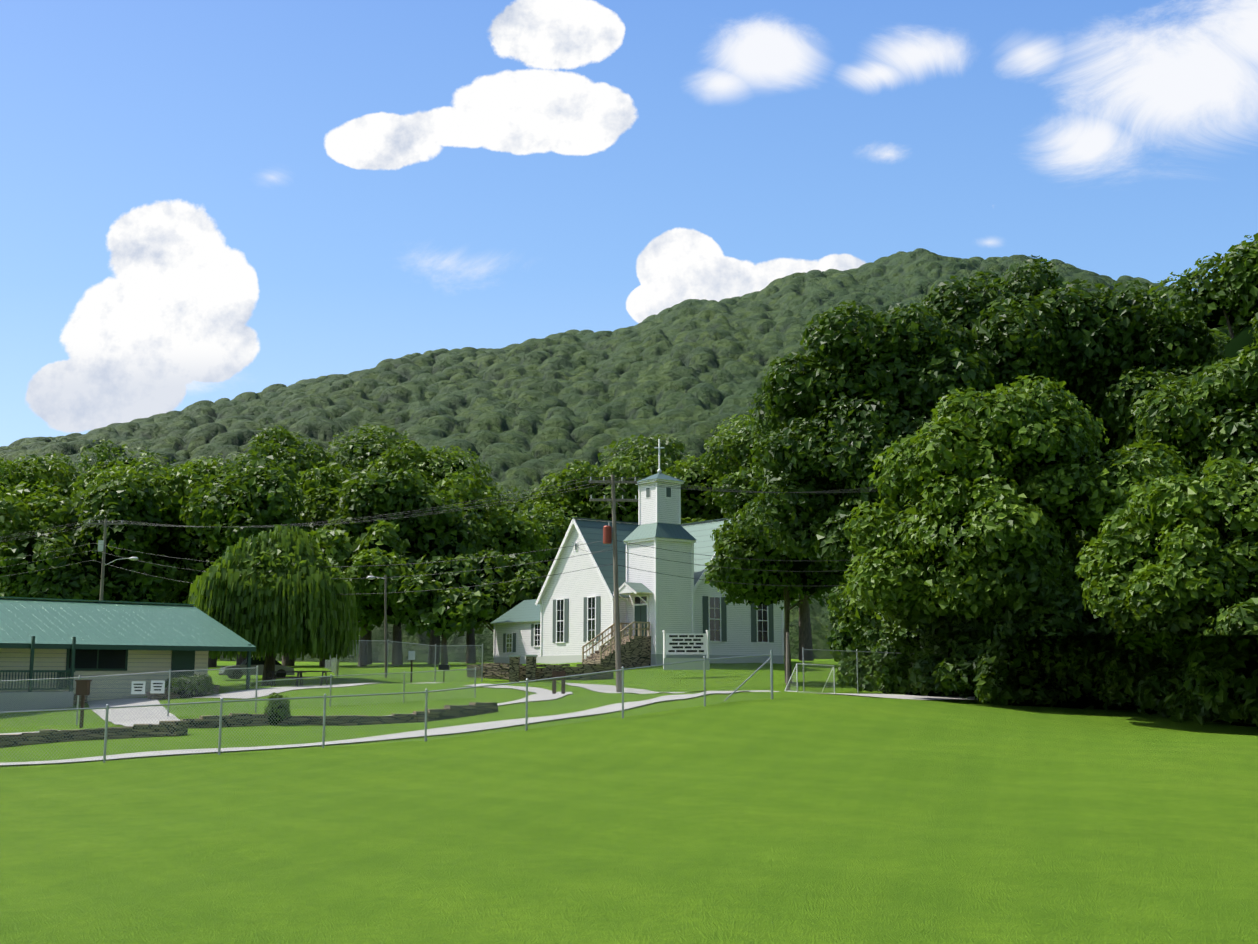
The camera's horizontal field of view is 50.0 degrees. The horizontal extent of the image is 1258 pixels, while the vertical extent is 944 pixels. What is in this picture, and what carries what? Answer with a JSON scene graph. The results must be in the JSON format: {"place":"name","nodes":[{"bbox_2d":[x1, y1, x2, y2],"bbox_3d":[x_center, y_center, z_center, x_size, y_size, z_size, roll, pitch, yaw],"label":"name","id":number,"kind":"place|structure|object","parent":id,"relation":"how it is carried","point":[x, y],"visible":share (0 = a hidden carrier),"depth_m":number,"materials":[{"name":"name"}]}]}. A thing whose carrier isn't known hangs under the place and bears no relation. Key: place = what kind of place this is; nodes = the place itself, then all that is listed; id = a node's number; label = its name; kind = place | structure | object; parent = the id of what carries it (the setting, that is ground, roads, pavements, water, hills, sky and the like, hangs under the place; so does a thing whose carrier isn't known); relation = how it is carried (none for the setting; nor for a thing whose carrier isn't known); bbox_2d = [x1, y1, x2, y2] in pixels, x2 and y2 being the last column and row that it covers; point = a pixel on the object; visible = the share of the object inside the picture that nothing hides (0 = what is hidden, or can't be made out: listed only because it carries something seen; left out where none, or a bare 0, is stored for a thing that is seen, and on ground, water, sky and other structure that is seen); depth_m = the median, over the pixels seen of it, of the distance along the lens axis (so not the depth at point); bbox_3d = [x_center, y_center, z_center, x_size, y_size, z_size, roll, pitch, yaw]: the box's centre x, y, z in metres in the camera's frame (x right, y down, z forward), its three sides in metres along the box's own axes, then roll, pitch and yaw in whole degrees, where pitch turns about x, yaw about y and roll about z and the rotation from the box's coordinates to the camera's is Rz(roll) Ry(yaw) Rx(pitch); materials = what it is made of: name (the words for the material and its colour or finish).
{"place":"outdoors","nodes":[
{"label":"outdoors","id":0,"kind":"place"},
{"bbox_2d":[218,657,294,678],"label":"parked car","id":1,"kind":"object","parent":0,"point":[260,665],"visible":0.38,"depth_m":84.88,"materials":[{"name":"grey paint"}]},
{"bbox_2d":[1,684,572,733],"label":"path","id":2,"kind":"structure","parent":0,"point":[534,697],"depth_m":57.28,"materials":[{"name":"concrete"}]},
{"bbox_2d":[192,681,551,698],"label":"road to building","id":3,"kind":"structure","parent":0,"point":[246,694],"depth_m":64.85,"materials":[{"name":"concrete"}]},
{"bbox_2d":[0,691,749,764],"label":"path","id":4,"kind":"structure","parent":0,"point":[490,725],"depth_m":35.45,"materials":[{"name":"concrete"}]},
{"bbox_2d":[0,659,1257,943],"bbox_3d":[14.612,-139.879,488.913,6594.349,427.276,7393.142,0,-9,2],"label":"ground","id":5,"kind":"structure","parent":0,"point":[792,817],"depth_m":16.23,"materials":[{"name":"green plant"}]},
{"bbox_2d":[0,479,79,596],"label":"tree","id":6,"kind":"object","parent":5,"relation":"on","point":[19,514],"visible":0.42,"depth_m":119.07,"materials":[{"name":"green plant"}]},
{"bbox_2d":[0,451,100,505],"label":"tree","id":7,"kind":"object","parent":5,"relation":"on","point":[47,477],"visible":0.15,"depth_m":162.23,"materials":[{"name":"green plant"}]},
{"bbox_2d":[73,694,87,704],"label":"stone wall building","id":8,"kind":"structure","parent":5,"relation":"on","point":[75,701],"depth_m":61.23,"materials":[{"name":"grey stone"}]},
{"bbox_2d":[75,680,91,727],"bbox_3d":[-20.132,8.614,49.625,0.500,1.910,0.330,0,-9,2],"label":"register box post","id":9,"kind":"object","parent":5,"relation":"on","point":[82,688],"visible":0.79,"depth_m":49.61,"materials":[{"name":"brown paint"}]},
{"bbox_2d":[0,472,184,602],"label":"tree","id":10,"kind":"object","parent":5,"relation":"on","point":[127,499],"visible":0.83,"depth_m":117.65,"materials":[{"name":"green plant"}]},
{"bbox_2d":[0,720,187,747],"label":"stone wall","id":11,"kind":"structure","parent":5,"relation":"on","point":[98,730],"depth_m":39.52,"materials":[{"name":"grey stone"}]},
{"bbox_2d":[88,519,137,600],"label":"utility pole","id":12,"kind":"object","parent":5,"relation":"on","point":[105,524],"visible":0.69,"depth_m":94.07,"materials":[{"name":"grey wood"}]},
{"bbox_2d":[0,467,1044,594],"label":"power lines","id":13,"kind":"object","parent":12,"relation":"attached to","point":[731,490],"visible":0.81,"depth_m":70.41,"materials":[{"name":"grey metal"}]},
{"bbox_2d":[68,439,184,510],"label":"tree","id":14,"kind":"object","parent":5,"relation":"on","point":[84,479],"visible":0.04,"depth_m":162.28,"materials":[{"name":"green plant"}]},
{"bbox_2d":[0,596,255,713],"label":"park building","id":15,"kind":"structure","parent":5,"relation":"on","point":[44,638],"depth_m":63.58,"materials":[{"name":"teal metal"}]},
{"bbox_2d":[0,666,257,727],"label":"yard fence","id":16,"kind":"object","parent":5,"relation":"on","point":[192,678],"visible":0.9,"depth_m":52.99,"materials":[{"name":"silver metal"}]},
{"bbox_2d":[131,681,145,693],"bbox_3d":[-19.265,8.466,52.942,0.550,0.500,0.029,0,-9,2],"label":"fence notice","id":17,"kind":"object","parent":16,"relation":"attached to","point":[137,687],"visible":1,"depth_m":52.94,"materials":[{"name":"white metal"}]},
{"bbox_2d":[150,681,164,692],"bbox_3d":[-18.498,8.437,52.920,0.550,0.500,0.029,0,-9,2],"label":"fence notice","id":18,"kind":"object","parent":16,"relation":"attached to","point":[157,686],"visible":1,"depth_m":52.91,"materials":[{"name":"white metal"}]},
{"bbox_2d":[88,698,177,725],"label":"building walk","id":19,"kind":"structure","parent":5,"relation":"on","point":[148,702],"depth_m":56.26,"materials":[{"name":"concrete"}]},
{"bbox_2d":[84,457,212,603],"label":"tree","id":20,"kind":"object","parent":5,"relation":"on","point":[171,484],"visible":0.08,"depth_m":125.98,"materials":[{"name":"green plant"}]},
{"bbox_2d":[147,685,219,699],"bbox_3d":[-20.987,10.544,63.579,0.569,0.966,3.628,-6,-10,36],"label":"stone edging","id":21,"kind":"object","parent":5,"relation":"on","point":[152,695],"depth_m":62.53,"materials":[{"name":"grey stone"}]},
{"bbox_2d":[141,453,238,666],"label":"tree","id":22,"kind":"object","parent":5,"relation":"on","point":[201,467],"depth_m":150.41,"materials":[{"name":"green plant"}]},
{"bbox_2d":[165,674,214,697],"bbox_3d":[-20.480,10.148,63.028,2.395,1.447,2.131,0,-9,2],"label":"bush","id":23,"kind":"object","parent":5,"relation":"on","point":[190,690],"depth_m":62.55,"materials":[{"name":"green plant"}]},
{"bbox_2d":[178,451,317,664],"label":"tree","id":24,"kind":"object","parent":5,"relation":"on","point":[261,493],"visible":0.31,"depth_m":118.45,"materials":[{"name":"green plant"}]},
{"bbox_2d":[188,523,358,685],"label":"weeping willow","id":25,"kind":"object","parent":5,"relation":"on","point":[279,589],"visible":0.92,"depth_m":76.81,"materials":[{"name":"green plant"}]},
{"bbox_2d":[263,692,290,725],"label":"bush","id":26,"kind":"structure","parent":5,"relation":"on","point":[281,706],"depth_m":43.92,"materials":[{"name":"green plant"}]},
{"bbox_2d":[265,671,305,686],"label":"picnic table","id":27,"kind":"object","parent":5,"relation":"on","point":[274,677],"visible":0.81,"depth_m":69.12,"materials":[{"name":"brown wood"}]},
{"bbox_2d":[238,425,377,665],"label":"tree","id":28,"kind":"object","parent":5,"relation":"on","point":[309,456],"visible":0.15,"depth_m":163.17,"materials":[{"name":"green plant"}]},
{"bbox_2d":[295,671,331,685],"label":"picnic table","id":29,"kind":"object","parent":5,"relation":"on","point":[325,672],"visible":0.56,"depth_m":70.15,"materials":[{"name":"brown wood"}]},
{"bbox_2d":[290,461,364,666],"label":"tree","id":30,"kind":"object","parent":5,"relation":"on","point":[321,486],"visible":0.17,"depth_m":131.18,"materials":[{"name":"green plant"}]},
{"bbox_2d":[325,654,338,677],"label":"sign","id":31,"kind":"object","parent":5,"relation":"on","point":[334,666],"visible":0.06,"depth_m":91.53,"materials":[{"name":"silver metal"}]},
{"bbox_2d":[180,702,497,727],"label":"stone wall","id":32,"kind":"structure","parent":5,"relation":"on","point":[396,717],"depth_m":44.81,"materials":[{"name":"grey stone"}]},
{"bbox_2d":[307,519,425,666],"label":"tree","id":33,"kind":"object","parent":5,"relation":"on","point":[381,543],"visible":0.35,"depth_m":109.90,"materials":[{"name":"green plant"}]},
{"bbox_2d":[257,667,475,711],"bbox_3d":[-10.922,9.249,56.504,9.274,2.157,0.403,4,-9,-24],"label":"yard fence","id":34,"kind":"object","parent":5,"relation":"on","point":[354,686],"visible":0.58,"depth_m":56.73,"materials":[{"name":"silver metal"}]},
{"bbox_2d":[320,423,416,664],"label":"tree","id":35,"kind":"object","parent":5,"relation":"on","point":[362,455],"visible":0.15,"depth_m":178.35,"materials":[{"name":"green plant"}]},
{"bbox_2d":[367,575,386,677],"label":"yard light pole","id":36,"kind":"object","parent":5,"relation":"on","point":[370,577],"visible":0.88,"depth_m":84.77,"materials":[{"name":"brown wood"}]},
{"bbox_2d":[0,654,770,767],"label":"path fence","id":37,"kind":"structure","parent":5,"relation":"on","point":[221,702],"depth_m":33.33,"materials":[{"name":"silver metal"}]},
{"bbox_2d":[724,650,772,701],"bbox_3d":[3.265,5.634,36.859,1.936,1.550,0.076,7,-11,-41],"label":"fence post","id":38,"kind":"object","parent":37,"relation":"on","point":[771,664],"visible":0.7,"depth_m":37.39,"materials":[{"name":"silver metal"}]},
{"bbox_2d":[308,468,499,664],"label":"tree","id":39,"kind":"object","parent":5,"relation":"on","point":[431,535],"visible":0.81,"depth_m":125.08,"materials":[{"name":"green plant"}]},
{"bbox_2d":[338,639,482,682],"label":"court fence","id":40,"kind":"object","parent":5,"relation":"on","point":[481,677],"visible":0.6,"depth_m":84.94,"materials":[{"name":"silver metal"}]},
{"bbox_2d":[408,651,414,681],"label":"sign","id":41,"kind":"object","parent":5,"relation":"on","point":[411,655],"visible":0.82,"depth_m":83.34,"materials":[{"name":"white metal"}]},
{"bbox_2d":[375,554,494,664],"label":"tree","id":42,"kind":"object","parent":5,"relation":"on","point":[445,613],"visible":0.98,"depth_m":105.77,"materials":[{"name":"green plant"}]},
{"bbox_2d":[367,439,507,663],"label":"tree","id":43,"kind":"object","parent":5,"relation":"on","point":[431,470],"visible":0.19,"depth_m":170.23,"materials":[{"name":"green plant"}]},
{"bbox_2d":[438,665,449,682],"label":"park grill","id":44,"kind":"object","parent":5,"relation":"on","point":[443,667],"visible":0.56,"depth_m":79.07,"materials":[{"name":"black metal"}]},
{"bbox_2d":[429,470,551,663],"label":"tree","id":45,"kind":"object","parent":5,"relation":"on","point":[517,534],"visible":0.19,"depth_m":137.46,"materials":[{"name":"green plant"}]},
{"bbox_2d":[457,550,551,632],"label":"tree","id":46,"kind":"object","parent":5,"relation":"on","point":[506,596],"visible":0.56,"depth_m":117.96,"materials":[{"name":"green plant"}]},
{"bbox_2d":[508,655,537,681],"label":"stone pillars","id":47,"kind":"structure","parent":5,"relation":"on","point":[514,668],"depth_m":86.09,"materials":[{"name":"stone"}]},
{"bbox_2d":[487,507,569,627],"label":"tree","id":48,"kind":"object","parent":5,"relation":"on","point":[556,534],"visible":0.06,"depth_m":147.08,"materials":[{"name":"green plant"}]},
{"bbox_2d":[493,471,573,514],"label":"tree","id":49,"kind":"object","parent":5,"relation":"on","point":[516,506],"visible":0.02,"depth_m":184.31,"materials":[{"name":"green plant"}]},
{"bbox_2d":[467,663,613,680],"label":"stone wall","id":50,"kind":"structure","parent":5,"relation":"on","point":[494,671],"depth_m":86.75,"materials":[{"name":"stone"}]},
{"bbox_2d":[552,670,565,693],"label":"wooden marker posts","id":51,"kind":"object","parent":5,"relation":"on","point":[558,674],"visible":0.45,"depth_m":59.07,"materials":[{"name":"brown paint"}]},
{"bbox_2d":[522,456,651,543],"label":"tree","id":52,"kind":"object","parent":5,"relation":"on","point":[570,504],"visible":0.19,"depth_m":167.59,"materials":[{"name":"green plant"}]},
{"bbox_2d":[589,475,637,691],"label":"utility pole","id":53,"kind":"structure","parent":5,"relation":"on","point":[609,533],"depth_m":65.81,"materials":[{"name":"brown wood"}]},
{"bbox_2d":[0,248,1246,662],"bbox_3d":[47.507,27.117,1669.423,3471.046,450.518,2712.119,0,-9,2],"label":"forested mountain","id":54,"kind":"structure","parent":5,"relation":"on","point":[532,412],"depth_m":866.26,"materials":[{"name":"green plant"}]},
{"bbox_2d":[490,439,783,669],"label":"church","id":55,"kind":"structure","parent":5,"relation":"on","point":[564,617],"depth_m":98.22,"materials":[{"name":"white wood"}]},
{"bbox_2d":[595,434,718,521],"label":"tree","id":56,"kind":"object","parent":5,"relation":"on","point":[646,454],"visible":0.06,"depth_m":185.59,"materials":[{"name":"green plant"}]},
{"bbox_2d":[650,411,779,523],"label":"tree","id":57,"kind":"object","parent":5,"relation":"on","point":[703,506],"visible":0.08,"depth_m":175.91,"materials":[{"name":"green plant"}]},
{"bbox_2d":[700,413,839,660],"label":"tree","id":58,"kind":"object","parent":5,"relation":"on","point":[739,456],"visible":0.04,"depth_m":165.32,"materials":[{"name":"green plant"}]},
{"bbox_2d":[703,467,854,682],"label":"tree","id":59,"kind":"object","parent":5,"relation":"on","point":[733,542],"visible":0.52,"depth_m":82.05,"materials":[{"name":"green plant"}]},
{"bbox_2d":[786,632,789,690],"bbox_3d":[6.755,8.248,57.424,0.178,2.814,0.158,-4,-9,24],"label":"pale post","id":60,"kind":"object","parent":5,"relation":"on","point":[787,660],"visible":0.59,"depth_m":57.41,"materials":[{"name":"grey wood"}]},
{"bbox_2d":[785,663,834,692],"bbox_3d":[7.661,8.766,57.198,1.998,1.279,0.946,5,-10,-29],"label":"goal","id":61,"kind":"object","parent":5,"relation":"on","point":[797,672],"visible":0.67,"depth_m":57.18,"materials":[{"name":"white metal"}]},
{"bbox_2d":[825,595,868,687],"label":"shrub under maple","id":62,"kind":"object","parent":5,"relation":"on","point":[843,641],"visible":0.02,"depth_m":71.87,"materials":[{"name":"green plant"}]},
{"bbox_2d":[802,648,926,693],"bbox_3d":[11.214,8.913,59.162,7.994,2.370,0.170,3,-9,-20],"label":"fence","id":63,"kind":"object","parent":5,"relation":"on","point":[856,651],"visible":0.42,"depth_m":58.61,"materials":[{"name":"silver metal"}]},
{"bbox_2d":[827,563,908,659],"bbox_3d":[13.469,7.282,64.194,7.794,7.251,6.314,0,-9,2],"label":"shrub under maple","id":64,"kind":"object","parent":5,"relation":"on","point":[851,623],"visible":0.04,"depth_m":63.65,"materials":[{"name":"green plant"}]},
{"bbox_2d":[741,300,995,572],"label":"maple tree","id":65,"kind":"object","parent":5,"relation":"on","point":[851,398],"visible":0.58,"depth_m":70.34,"materials":[{"name":"green plant"}]},
{"bbox_2d":[832,614,913,693],"bbox_3d":[12.227,9.191,62.167,5.658,5.718,4.576,0,-9,2],"label":"brush","id":66,"kind":"object","parent":5,"relation":"on","point":[885,645],"visible":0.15,"depth_m":61.81,"materials":[{"name":"green plant"}]},
{"bbox_2d":[876,621,975,696],"bbox_3d":[13.266,8.157,56.378,4.906,6.140,5.779,7,-11,-37],"label":"brush","id":67,"kind":"object","parent":5,"relation":"on","point":[894,676],"visible":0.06,"depth_m":56.17,"materials":[{"name":"green plant"}]},
{"bbox_2d":[908,601,1040,702],"bbox_3d":[13.293,7.015,49.440,5.906,6.863,4.837,3,-9,-18],"label":"brush","id":68,"kind":"object","parent":5,"relation":"on","point":[951,667],"visible":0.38,"depth_m":48.88,"materials":[{"name":"green plant"}]},
{"bbox_2d":[842,374,1194,635],"bbox_3d":[14.417,2.594,50.502,9.950,12.657,11.137,7,-11,-41],"label":"tree","id":69,"kind":"object","parent":5,"relation":"on","point":[1000,515],"visible":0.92,"depth_m":48.94,"materials":[{"name":"green plant"}]},
{"bbox_2d":[966,583,1112,708],"bbox_3d":[15.042,6.909,47.220,6.130,6.362,4.458,0,-9,2],"label":"brush","id":70,"kind":"object","parent":5,"relation":"on","point":[1055,653],"visible":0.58,"depth_m":46.66,"materials":[{"name":"green plant"}]},
{"bbox_2d":[899,254,1217,471],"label":"tree","id":71,"kind":"object","parent":5,"relation":"on","point":[1044,325],"visible":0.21,"depth_m":72.35,"materials":[{"name":"green plant"}]},
{"bbox_2d":[1060,530,1098,570],"bbox_3d":[19.594,5.339,52.767,7.413,8.103,9.102,4,-9,-23],"label":"tree","id":72,"kind":"object","parent":5,"relation":"on","point":[1077,542],"visible":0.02,"depth_m":53.05,"materials":[{"name":"green plant"}]},
{"bbox_2d":[1071,595,1136,709],"bbox_3d":[17.366,7.556,48.274,5.944,6.424,5.018,4,-9,-25],"label":"brush","id":73,"kind":"object","parent":5,"relation":"on","point":[1098,628],"depth_m":47.05,"materials":[{"name":"green plant"}]},
{"bbox_2d":[1035,312,1230,480],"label":"tree","id":74,"kind":"object","parent":5,"relation":"on","point":[1188,344],"visible":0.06,"depth_m":72.07,"materials":[{"name":"green plant"}]},
{"bbox_2d":[1087,596,1190,713],"bbox_3d":[17.698,6.743,45.312,4.502,6.938,4.904,-3,-9,21],"label":"brush","id":75,"kind":"object","parent":5,"relation":"on","point":[1125,669],"visible":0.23,"depth_m":44.24,"materials":[{"name":"green plant"}]},
{"bbox_2d":[1074,457,1257,656],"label":"tree","id":76,"kind":"object","parent":5,"relation":"on","point":[1165,573],"visible":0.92,"depth_m":38.69,"materials":[{"name":"green plant"}]},
{"bbox_2d":[1130,606,1227,722],"bbox_3d":[17.670,6.289,39.849,4.994,6.346,5.079,0,-9,2],"label":"brush","id":77,"kind":"object","parent":5,"relation":"on","point":[1160,685],"visible":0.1,"depth_m":40.54,"materials":[{"name":"green plant"}]},
{"bbox_2d":[1101,233,1257,526],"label":"tall tree","id":78,"kind":"object","parent":5,"relation":"on","point":[1205,416],"visible":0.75,"depth_m":67.20,"materials":[{"name":"green plant"}]},
{"bbox_2d":[1168,308,1234,358],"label":"tree","id":79,"kind":"object","parent":5,"relation":"on","point":[1223,329],"visible":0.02,"depth_m":93.25,"materials":[{"name":"green plant"}]},
{"bbox_2d":[1163,598,1257,728],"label":"brush","id":80,"kind":"object","parent":5,"relation":"on","point":[1227,692],"visible":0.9,"depth_m":35.92,"materials":[{"name":"green plant"}]},
{"bbox_2d":[0,0,1257,446],"label":"sky","id":81,"kind":"structure","parent":0,"point":[211,200],"materials":[{"name":"blue"}]},
{"bbox_2d":[565,683,977,699],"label":"path","id":82,"kind":"structure","parent":0,"point":[899,696],"depth_m":53.66,"materials":[{"name":"concrete"}]}
]}

